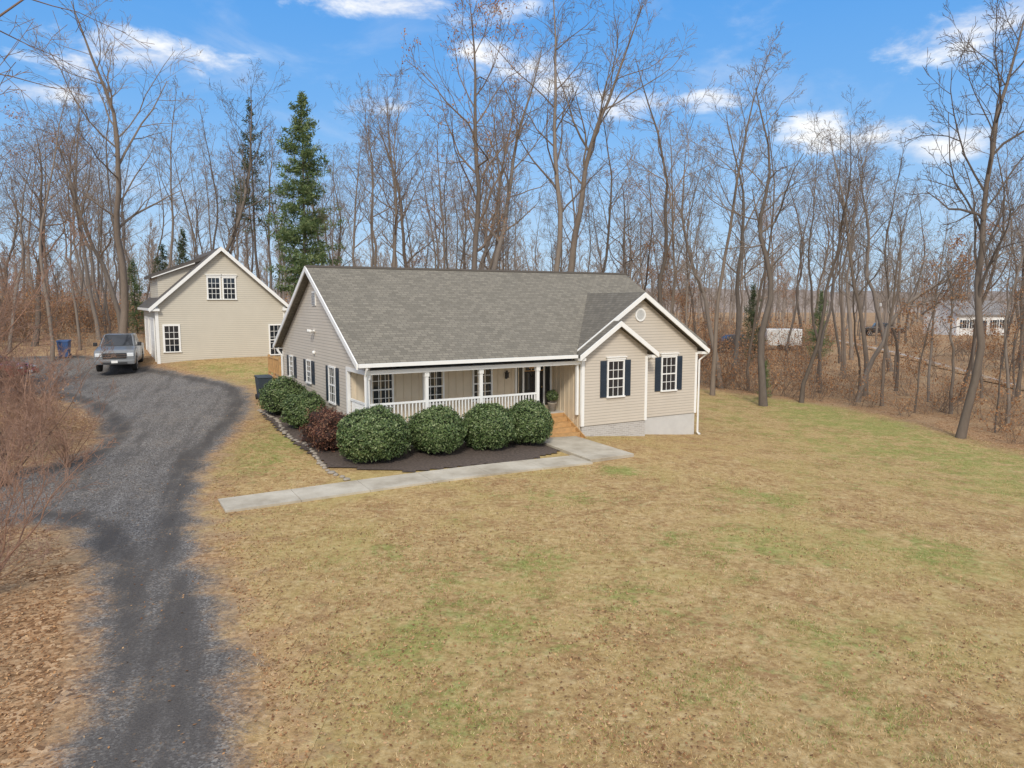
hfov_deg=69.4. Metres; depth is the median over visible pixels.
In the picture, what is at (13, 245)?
bare tree
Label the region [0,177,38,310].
bare tree
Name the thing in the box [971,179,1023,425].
bare tree
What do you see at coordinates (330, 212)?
bare tree
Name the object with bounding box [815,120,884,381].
bare tree
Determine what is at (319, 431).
round shrub
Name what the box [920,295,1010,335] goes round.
house
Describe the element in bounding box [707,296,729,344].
young tree
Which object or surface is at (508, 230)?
bare tree
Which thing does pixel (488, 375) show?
window
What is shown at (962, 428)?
bare tree
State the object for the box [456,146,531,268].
bare tree
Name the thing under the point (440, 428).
round shrub
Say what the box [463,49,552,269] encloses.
bare tree
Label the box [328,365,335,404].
window
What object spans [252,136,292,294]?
bare tree
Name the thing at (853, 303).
bare tree
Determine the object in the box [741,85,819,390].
bare tree
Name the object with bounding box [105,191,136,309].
bare tree
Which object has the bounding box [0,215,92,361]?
bare shrub
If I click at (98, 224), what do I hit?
bare tree
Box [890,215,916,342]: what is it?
bare tree
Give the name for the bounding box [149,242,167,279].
cedar tree
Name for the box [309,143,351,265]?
bare tree
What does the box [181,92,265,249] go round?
bare tree
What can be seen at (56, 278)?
young tree
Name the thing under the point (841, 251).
bare tree
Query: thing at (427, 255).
oak tree
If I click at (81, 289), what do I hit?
bare tree
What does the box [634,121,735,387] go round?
bare tree
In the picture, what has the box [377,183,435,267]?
bare tree
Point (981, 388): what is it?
bare tree
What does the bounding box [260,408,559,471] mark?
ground
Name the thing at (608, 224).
bare tree
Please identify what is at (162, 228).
bare tree
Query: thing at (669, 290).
young tree
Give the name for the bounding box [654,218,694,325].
bare tree
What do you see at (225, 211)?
bare tree
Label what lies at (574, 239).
bare tree
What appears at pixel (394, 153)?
bare tree
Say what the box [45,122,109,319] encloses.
bare tree
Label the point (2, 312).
bare tree
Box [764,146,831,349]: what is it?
bare tree
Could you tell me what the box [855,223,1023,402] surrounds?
leaning tree
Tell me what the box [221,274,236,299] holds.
window
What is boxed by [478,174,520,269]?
bare tree
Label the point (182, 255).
cedar tree
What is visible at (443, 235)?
oak tree
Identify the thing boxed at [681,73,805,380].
bare tree
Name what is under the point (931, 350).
oak tree
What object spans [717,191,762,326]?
bare tree
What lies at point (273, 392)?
round shrub
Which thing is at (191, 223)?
bare tree
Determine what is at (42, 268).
bare tree
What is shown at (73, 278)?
bare tree
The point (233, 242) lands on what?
bare tree
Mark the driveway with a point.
(127, 717)
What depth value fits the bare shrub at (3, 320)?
23.16 m
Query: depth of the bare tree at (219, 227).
97.75 m
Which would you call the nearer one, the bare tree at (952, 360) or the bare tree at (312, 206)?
the bare tree at (952, 360)
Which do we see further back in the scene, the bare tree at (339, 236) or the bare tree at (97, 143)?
the bare tree at (97, 143)
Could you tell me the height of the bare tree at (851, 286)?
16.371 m
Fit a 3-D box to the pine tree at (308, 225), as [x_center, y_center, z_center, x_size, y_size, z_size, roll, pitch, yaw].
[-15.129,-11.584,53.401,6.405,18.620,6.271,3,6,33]
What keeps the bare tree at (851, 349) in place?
on the ground at (814, 646)
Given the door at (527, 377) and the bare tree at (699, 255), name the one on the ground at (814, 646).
the bare tree at (699, 255)
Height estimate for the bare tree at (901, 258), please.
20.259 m
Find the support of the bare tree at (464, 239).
on the ground at (814, 646)
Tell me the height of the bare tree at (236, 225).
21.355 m
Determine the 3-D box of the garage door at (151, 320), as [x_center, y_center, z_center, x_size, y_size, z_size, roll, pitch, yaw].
[-21.312,-2.615,43.890,0.060,2.650,3.000,-4,7,-30]
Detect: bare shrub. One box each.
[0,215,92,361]
[0,246,104,408]
[0,253,70,359]
[0,324,74,460]
[0,334,101,442]
[0,335,115,486]
[0,336,83,417]
[0,391,118,577]
[8,378,119,467]
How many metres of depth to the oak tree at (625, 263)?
60.19 m
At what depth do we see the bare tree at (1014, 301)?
46.10 m
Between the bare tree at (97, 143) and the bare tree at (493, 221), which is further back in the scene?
the bare tree at (97, 143)
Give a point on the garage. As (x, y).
(219, 302)
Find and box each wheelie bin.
[56,340,71,356]
[254,374,272,398]
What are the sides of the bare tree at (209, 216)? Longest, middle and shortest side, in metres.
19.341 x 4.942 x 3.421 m
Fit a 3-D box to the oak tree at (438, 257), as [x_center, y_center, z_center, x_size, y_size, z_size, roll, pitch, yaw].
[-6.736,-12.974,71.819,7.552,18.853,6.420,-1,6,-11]
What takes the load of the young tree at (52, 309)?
on the ground at (814, 646)
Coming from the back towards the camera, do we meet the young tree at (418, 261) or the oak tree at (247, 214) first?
the oak tree at (247, 214)
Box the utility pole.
[875,298,881,344]
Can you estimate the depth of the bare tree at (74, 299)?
47.62 m
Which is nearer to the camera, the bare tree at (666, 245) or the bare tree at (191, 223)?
the bare tree at (666, 245)
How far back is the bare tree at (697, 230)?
49.95 m
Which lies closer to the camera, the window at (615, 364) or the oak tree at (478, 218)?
the window at (615, 364)
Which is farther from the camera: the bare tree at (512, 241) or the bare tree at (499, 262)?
the bare tree at (512, 241)
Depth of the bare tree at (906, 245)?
54.19 m
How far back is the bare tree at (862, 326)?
47.53 m
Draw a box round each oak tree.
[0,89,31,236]
[0,108,95,346]
[0,110,84,320]
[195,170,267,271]
[199,122,306,289]
[226,149,275,258]
[374,0,554,268]
[402,97,474,267]
[408,149,464,267]
[414,199,455,267]
[563,163,675,287]
[726,197,802,328]
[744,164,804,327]
[802,142,893,363]
[897,190,974,401]
[945,226,1023,376]
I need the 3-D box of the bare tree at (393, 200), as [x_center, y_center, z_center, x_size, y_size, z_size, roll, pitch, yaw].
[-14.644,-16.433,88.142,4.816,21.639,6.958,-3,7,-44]
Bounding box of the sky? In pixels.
[0,0,1023,292]
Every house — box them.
[268,265,709,443]
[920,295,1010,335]
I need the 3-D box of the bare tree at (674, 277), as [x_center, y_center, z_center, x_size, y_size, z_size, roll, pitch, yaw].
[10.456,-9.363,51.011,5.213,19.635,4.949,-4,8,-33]
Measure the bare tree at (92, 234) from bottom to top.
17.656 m
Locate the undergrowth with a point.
(85, 316)
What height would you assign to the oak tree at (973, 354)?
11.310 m
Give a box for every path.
[218,455,592,512]
[541,436,633,461]
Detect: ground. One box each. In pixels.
[0,312,1023,767]
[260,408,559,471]
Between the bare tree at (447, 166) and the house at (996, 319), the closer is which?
the bare tree at (447, 166)
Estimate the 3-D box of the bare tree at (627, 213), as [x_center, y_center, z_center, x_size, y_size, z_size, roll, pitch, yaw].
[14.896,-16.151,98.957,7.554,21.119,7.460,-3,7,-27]
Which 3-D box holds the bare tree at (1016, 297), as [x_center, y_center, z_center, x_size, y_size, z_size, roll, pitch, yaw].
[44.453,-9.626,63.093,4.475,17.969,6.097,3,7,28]
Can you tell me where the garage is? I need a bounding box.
[137,247,288,363]
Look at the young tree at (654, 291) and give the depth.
56.64 m
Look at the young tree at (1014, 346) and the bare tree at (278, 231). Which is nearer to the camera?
the young tree at (1014, 346)
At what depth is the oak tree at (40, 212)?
51.10 m
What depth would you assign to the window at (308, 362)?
30.18 m
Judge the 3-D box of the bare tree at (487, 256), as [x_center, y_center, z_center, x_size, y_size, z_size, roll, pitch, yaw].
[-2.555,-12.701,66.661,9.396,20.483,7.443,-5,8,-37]
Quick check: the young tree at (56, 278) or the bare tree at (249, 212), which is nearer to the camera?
the bare tree at (249, 212)
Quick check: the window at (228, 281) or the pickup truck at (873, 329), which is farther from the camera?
the pickup truck at (873, 329)
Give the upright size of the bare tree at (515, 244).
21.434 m
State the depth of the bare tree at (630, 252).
79.01 m
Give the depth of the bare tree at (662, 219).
97.23 m
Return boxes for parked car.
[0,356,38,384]
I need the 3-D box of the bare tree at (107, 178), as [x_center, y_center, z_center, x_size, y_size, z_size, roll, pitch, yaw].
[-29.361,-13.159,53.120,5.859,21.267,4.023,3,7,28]
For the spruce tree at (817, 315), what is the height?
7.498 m
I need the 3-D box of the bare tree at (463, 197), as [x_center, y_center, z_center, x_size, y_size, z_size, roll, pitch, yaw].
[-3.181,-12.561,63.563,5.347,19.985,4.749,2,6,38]
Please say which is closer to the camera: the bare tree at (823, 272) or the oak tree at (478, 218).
the oak tree at (478, 218)
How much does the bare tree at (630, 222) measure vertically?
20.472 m
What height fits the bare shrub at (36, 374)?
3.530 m
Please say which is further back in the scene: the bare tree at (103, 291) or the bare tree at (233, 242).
the bare tree at (233, 242)
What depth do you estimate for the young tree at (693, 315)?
52.26 m
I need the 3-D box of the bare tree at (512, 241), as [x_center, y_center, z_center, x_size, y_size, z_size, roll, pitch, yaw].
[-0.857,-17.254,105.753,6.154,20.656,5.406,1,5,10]
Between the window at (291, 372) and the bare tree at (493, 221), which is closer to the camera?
the window at (291, 372)
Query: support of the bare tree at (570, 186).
on the ground at (814, 646)
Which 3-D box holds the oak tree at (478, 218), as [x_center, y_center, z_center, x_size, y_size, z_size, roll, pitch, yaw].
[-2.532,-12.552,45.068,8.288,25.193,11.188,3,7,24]
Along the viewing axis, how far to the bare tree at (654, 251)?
101.72 m
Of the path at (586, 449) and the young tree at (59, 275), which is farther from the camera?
the young tree at (59, 275)
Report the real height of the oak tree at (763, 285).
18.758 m
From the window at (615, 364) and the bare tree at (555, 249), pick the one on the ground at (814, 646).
the bare tree at (555, 249)
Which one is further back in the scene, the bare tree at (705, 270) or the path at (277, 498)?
the bare tree at (705, 270)
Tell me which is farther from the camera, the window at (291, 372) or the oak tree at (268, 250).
the oak tree at (268, 250)
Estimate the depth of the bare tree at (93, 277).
72.36 m
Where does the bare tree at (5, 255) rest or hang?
on the ground at (814, 646)
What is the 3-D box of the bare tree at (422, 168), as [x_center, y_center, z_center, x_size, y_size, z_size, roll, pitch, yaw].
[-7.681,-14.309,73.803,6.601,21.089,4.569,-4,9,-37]
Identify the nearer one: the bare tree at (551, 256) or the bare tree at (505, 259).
the bare tree at (551, 256)
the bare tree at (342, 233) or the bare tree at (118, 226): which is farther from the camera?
the bare tree at (342, 233)
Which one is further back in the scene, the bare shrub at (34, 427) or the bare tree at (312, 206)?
the bare tree at (312, 206)
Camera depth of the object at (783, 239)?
98.35 m
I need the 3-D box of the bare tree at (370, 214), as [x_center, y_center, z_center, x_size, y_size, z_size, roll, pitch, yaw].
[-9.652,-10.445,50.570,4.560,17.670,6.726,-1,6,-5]
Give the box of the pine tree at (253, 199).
[222,97,276,278]
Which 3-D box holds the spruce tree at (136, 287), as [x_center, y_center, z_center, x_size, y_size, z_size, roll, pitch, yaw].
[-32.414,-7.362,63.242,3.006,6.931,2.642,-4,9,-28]
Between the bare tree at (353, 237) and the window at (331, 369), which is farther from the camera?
the bare tree at (353, 237)
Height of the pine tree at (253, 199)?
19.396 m
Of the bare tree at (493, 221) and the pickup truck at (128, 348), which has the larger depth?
the bare tree at (493, 221)
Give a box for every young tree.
[0,266,13,303]
[19,269,66,333]
[30,202,77,337]
[44,244,67,319]
[47,258,74,293]
[96,257,113,311]
[400,247,431,267]
[641,238,698,326]
[645,277,663,303]
[659,264,685,320]
[672,273,714,363]
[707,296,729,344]
[711,288,735,360]
[772,258,799,326]
[892,212,1006,412]
[984,277,1023,418]
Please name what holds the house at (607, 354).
on the ground at (814, 646)
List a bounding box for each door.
[144,316,150,353]
[149,317,156,361]
[515,366,551,404]
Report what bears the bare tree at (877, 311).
on the ground at (814, 646)
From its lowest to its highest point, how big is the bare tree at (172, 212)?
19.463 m
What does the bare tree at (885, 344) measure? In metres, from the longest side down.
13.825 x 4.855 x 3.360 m
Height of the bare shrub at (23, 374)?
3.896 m
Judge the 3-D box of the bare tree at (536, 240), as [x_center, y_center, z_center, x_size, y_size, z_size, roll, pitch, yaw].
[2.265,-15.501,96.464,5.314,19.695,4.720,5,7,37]
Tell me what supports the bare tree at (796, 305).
on the ground at (814, 646)
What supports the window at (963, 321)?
in the house at (996, 319)
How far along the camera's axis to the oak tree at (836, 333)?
69.48 m
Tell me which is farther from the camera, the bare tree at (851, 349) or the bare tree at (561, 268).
the bare tree at (851, 349)
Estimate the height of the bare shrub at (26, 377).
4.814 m
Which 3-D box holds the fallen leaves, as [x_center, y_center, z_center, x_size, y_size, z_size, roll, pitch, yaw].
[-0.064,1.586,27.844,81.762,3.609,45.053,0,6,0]
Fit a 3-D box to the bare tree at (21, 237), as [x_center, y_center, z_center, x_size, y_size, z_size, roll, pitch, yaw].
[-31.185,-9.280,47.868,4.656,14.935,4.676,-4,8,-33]
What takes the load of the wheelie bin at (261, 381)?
on the ground at (814, 646)
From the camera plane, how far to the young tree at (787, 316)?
108.85 m
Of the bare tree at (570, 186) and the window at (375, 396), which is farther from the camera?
the bare tree at (570, 186)
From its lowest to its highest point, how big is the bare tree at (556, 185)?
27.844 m
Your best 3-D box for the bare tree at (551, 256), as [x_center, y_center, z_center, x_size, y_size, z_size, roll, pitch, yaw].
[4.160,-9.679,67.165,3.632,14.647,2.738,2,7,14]
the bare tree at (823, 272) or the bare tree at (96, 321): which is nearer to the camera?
the bare tree at (96, 321)
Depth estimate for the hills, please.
343.11 m
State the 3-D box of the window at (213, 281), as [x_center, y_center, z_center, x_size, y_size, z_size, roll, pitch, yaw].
[-17.355,-5.642,43.060,0.920,1.470,0.110,-4,7,-30]
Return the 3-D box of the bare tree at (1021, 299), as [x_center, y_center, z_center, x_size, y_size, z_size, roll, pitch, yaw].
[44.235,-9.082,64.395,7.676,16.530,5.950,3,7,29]
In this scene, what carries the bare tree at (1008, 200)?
on the ground at (814, 646)
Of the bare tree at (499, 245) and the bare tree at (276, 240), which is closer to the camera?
the bare tree at (499, 245)
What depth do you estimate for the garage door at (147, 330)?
47.21 m
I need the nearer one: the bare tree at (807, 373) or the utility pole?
the bare tree at (807, 373)
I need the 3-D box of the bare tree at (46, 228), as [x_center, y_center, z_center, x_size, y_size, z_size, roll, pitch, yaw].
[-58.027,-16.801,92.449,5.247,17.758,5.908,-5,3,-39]
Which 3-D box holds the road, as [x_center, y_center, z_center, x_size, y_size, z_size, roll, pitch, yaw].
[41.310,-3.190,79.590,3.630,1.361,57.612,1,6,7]
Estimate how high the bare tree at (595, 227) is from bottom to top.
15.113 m
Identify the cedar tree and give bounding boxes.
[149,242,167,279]
[174,227,190,265]
[740,282,766,361]
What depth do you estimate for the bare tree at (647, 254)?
58.66 m
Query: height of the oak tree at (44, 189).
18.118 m
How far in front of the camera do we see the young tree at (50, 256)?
55.91 m
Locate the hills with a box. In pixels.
[11,288,1019,312]
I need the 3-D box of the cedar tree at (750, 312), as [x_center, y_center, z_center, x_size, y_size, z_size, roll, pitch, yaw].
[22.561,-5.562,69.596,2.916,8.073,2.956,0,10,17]
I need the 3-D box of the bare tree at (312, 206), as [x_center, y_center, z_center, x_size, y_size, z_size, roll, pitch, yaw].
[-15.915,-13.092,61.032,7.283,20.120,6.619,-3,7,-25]
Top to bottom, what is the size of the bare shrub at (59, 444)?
2.920 m
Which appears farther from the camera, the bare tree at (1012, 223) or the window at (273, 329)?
the bare tree at (1012, 223)
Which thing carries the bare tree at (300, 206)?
on the ground at (814, 646)
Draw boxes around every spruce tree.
[116,257,144,333]
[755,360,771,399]
[803,290,835,358]
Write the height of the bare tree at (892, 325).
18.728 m
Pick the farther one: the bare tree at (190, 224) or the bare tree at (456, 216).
the bare tree at (190, 224)
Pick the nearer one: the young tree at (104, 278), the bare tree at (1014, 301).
the bare tree at (1014, 301)
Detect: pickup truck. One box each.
[93,333,143,371]
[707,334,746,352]
[860,323,904,335]
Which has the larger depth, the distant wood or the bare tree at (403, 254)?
the distant wood
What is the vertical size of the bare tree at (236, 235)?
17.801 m
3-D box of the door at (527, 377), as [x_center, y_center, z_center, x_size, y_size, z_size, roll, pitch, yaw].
[0.871,0.051,29.583,1.760,2.055,0.100,-4,7,-30]
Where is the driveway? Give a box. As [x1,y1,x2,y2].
[0,353,326,767]
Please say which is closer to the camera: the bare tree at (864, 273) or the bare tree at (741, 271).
the bare tree at (741, 271)
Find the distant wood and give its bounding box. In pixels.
[0,210,1023,331]
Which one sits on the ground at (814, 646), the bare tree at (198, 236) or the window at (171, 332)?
the bare tree at (198, 236)
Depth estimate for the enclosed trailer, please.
82.97 m
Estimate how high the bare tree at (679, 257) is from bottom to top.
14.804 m
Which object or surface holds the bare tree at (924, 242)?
on the ground at (814, 646)
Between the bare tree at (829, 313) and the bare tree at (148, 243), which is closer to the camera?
the bare tree at (829, 313)
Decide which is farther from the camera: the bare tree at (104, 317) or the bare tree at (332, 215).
the bare tree at (332, 215)
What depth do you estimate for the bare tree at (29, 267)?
78.81 m
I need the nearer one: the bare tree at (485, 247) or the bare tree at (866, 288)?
the bare tree at (485, 247)
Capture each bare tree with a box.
[0,0,151,125]
[0,0,203,332]
[0,79,95,360]
[0,116,52,303]
[0,120,64,352]
[0,154,36,299]
[0,165,5,339]
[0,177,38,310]
[0,184,10,299]
[1,125,21,145]
[3,90,128,332]
[9,75,110,324]
[25,186,67,318]
[33,64,123,339]
[37,135,105,349]
[37,166,82,308]
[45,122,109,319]
[54,124,113,320]
[70,145,134,301]
[71,38,137,332]
[73,145,131,333]
[75,201,114,310]
[79,166,115,332]
[80,139,128,317]
[81,112,163,327]
[87,159,140,293]
[89,173,142,321]
[103,161,162,319]
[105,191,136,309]
[126,74,202,267]
[130,211,163,273]
[138,136,197,299]
[149,122,221,256]
[164,187,212,257]
[165,160,219,255]
[176,127,220,259]
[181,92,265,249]
[188,119,242,249]
[193,119,267,253]
[203,199,249,254]
[204,172,251,258]
[205,58,292,251]
[205,153,268,260]
[224,130,266,272]
[231,192,258,267]
[246,213,266,276]
[250,186,302,298]
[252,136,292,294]
[264,172,282,297]
[270,103,356,264]
[273,139,319,246]
[301,143,374,265]
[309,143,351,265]
[311,166,353,265]
[319,160,339,265]
[324,135,399,265]
[324,191,357,265]
[326,73,421,266]
[331,109,401,266]
[342,210,375,265]
[343,68,439,266]
[343,81,450,267]
[348,55,425,266]
[370,148,414,266]
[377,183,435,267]
[402,129,460,267]
[415,185,461,266]
[423,110,466,268]
[431,131,541,269]
[432,176,491,268]
[437,155,477,268]
[439,124,502,268]
[440,188,481,268]
[445,15,588,269]
[448,79,545,268]
[448,197,472,268]
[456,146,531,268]
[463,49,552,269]
[469,0,628,270]
[472,174,524,269]
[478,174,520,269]
[481,172,525,267]
[484,175,530,269]
[486,195,526,269]
[500,166,540,269]
[510,188,551,270]
[533,0,696,271]
[534,165,596,270]
[538,198,577,269]
[538,223,569,268]
[539,115,601,271]
[573,84,654,271]
[573,176,635,271]
[575,162,614,271]
[592,3,721,305]
[606,185,655,278]
[611,187,660,288]
[613,174,652,276]
[625,157,679,290]
[627,99,708,313]
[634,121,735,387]
[636,195,665,308]
[644,160,688,301]
[647,202,710,313]
[650,139,722,371]
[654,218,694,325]
[663,149,724,326]
[665,22,792,395]
[671,184,715,333]
[672,44,843,406]
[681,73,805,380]
[684,232,710,327]
[688,221,727,332]
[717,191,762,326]
[717,191,776,364]
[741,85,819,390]
[764,130,837,392]
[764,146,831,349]
[774,141,840,358]
[783,86,895,402]
[788,99,903,395]
[795,173,864,340]
[811,147,906,359]
[814,116,926,371]
[814,118,891,378]
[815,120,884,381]
[816,215,880,385]
[821,148,872,374]
[829,122,929,390]
[829,231,864,336]
[849,171,932,405]
[853,220,876,339]
[857,244,888,335]
[869,170,938,381]
[887,201,925,335]
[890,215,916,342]
[896,0,1023,438]
[902,179,962,340]
[910,233,1004,413]
[957,88,1023,401]
[963,200,1021,398]
[969,116,1023,359]
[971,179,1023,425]
[981,145,1023,253]
[984,181,1023,367]
[987,162,1023,396]
[988,278,1023,399]
[989,244,1023,432]
[994,207,1022,336]
[994,254,1023,318]
[1000,188,1023,368]
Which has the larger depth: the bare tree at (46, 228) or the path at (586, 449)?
the bare tree at (46, 228)
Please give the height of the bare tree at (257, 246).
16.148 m
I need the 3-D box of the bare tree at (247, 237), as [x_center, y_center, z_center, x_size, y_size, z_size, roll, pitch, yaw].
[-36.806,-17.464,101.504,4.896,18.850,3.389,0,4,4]
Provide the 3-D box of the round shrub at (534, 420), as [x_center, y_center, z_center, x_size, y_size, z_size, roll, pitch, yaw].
[0.611,1.376,26.237,1.819,1.718,1.891,-2,7,-18]
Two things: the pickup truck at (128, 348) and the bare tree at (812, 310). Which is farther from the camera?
the bare tree at (812, 310)
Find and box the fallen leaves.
[0,347,1023,767]
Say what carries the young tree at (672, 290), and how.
on the ground at (814, 646)
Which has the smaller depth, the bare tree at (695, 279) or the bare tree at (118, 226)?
the bare tree at (118, 226)
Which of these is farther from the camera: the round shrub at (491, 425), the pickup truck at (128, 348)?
the pickup truck at (128, 348)
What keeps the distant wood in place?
on the ground at (814, 646)
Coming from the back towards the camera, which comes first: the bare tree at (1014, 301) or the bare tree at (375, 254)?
the bare tree at (375, 254)
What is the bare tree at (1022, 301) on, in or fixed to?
on the ground at (814, 646)
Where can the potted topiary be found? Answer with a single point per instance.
(551, 395)
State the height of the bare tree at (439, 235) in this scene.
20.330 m
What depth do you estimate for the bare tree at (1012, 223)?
63.11 m
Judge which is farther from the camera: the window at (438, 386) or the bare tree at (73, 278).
the bare tree at (73, 278)
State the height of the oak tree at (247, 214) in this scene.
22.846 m
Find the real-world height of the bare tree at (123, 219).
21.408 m
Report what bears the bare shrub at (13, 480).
on the ground at (814, 646)
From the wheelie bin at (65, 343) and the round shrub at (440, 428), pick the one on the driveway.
the wheelie bin at (65, 343)
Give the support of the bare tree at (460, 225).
on the ground at (814, 646)
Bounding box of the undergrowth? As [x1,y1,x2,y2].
[0,277,1023,443]
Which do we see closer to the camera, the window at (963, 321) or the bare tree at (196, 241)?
the bare tree at (196, 241)
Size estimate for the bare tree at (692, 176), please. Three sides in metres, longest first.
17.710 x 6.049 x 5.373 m
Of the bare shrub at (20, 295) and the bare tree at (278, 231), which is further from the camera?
the bare tree at (278, 231)
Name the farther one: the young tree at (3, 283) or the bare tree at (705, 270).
the bare tree at (705, 270)
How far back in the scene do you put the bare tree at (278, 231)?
101.49 m
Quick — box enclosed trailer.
[765,328,803,349]
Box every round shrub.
[258,375,307,414]
[279,390,325,427]
[298,404,349,451]
[336,403,411,463]
[407,404,467,453]
[461,402,518,449]
[510,398,554,444]
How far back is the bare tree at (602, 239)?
77.62 m
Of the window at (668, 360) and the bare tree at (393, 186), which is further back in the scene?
the bare tree at (393, 186)
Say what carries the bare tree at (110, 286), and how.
on the ground at (814, 646)
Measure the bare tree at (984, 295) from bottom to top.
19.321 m
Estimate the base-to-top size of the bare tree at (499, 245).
25.921 m
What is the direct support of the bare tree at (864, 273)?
on the ground at (814, 646)
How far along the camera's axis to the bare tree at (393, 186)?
48.43 m
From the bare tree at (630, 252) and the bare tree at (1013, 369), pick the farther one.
the bare tree at (630, 252)
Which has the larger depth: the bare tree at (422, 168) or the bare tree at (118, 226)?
the bare tree at (422, 168)
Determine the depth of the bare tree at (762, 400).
42.70 m
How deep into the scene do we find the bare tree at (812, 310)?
48.86 m
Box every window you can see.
[162,324,181,352]
[205,274,221,299]
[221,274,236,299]
[268,324,282,354]
[288,355,294,377]
[305,359,311,383]
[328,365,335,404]
[370,374,393,407]
[422,371,445,404]
[472,369,492,401]
[606,356,626,397]
[660,352,678,391]
[961,320,966,328]
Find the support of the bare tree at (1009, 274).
on the ground at (814, 646)
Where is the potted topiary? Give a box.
[546,389,558,411]
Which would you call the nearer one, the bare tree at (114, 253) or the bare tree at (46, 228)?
the bare tree at (46, 228)
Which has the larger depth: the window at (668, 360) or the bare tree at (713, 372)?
the bare tree at (713, 372)
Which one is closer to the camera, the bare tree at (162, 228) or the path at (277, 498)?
the path at (277, 498)
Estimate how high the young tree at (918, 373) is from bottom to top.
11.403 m
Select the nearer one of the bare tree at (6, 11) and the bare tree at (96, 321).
the bare tree at (6, 11)
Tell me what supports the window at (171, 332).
in the garage
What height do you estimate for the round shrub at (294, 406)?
1.534 m
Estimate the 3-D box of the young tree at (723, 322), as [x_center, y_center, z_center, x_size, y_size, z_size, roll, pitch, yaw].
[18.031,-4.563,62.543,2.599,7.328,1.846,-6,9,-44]
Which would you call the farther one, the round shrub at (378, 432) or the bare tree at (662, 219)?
the bare tree at (662, 219)
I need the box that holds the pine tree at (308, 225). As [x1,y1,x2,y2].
[263,90,346,297]
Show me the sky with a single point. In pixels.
(875, 48)
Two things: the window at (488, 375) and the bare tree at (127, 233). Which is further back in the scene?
the bare tree at (127, 233)
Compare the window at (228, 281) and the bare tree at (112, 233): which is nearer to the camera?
the window at (228, 281)
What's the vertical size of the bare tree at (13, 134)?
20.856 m
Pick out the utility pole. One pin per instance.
(879, 305)
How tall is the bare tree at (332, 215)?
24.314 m
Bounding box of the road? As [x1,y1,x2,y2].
[824,337,1023,389]
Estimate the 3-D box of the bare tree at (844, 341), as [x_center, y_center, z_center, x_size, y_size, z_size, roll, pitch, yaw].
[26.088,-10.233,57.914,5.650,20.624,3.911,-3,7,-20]
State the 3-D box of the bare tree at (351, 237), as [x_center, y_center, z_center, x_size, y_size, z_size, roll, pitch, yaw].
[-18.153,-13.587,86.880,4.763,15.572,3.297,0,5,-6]
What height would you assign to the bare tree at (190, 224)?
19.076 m

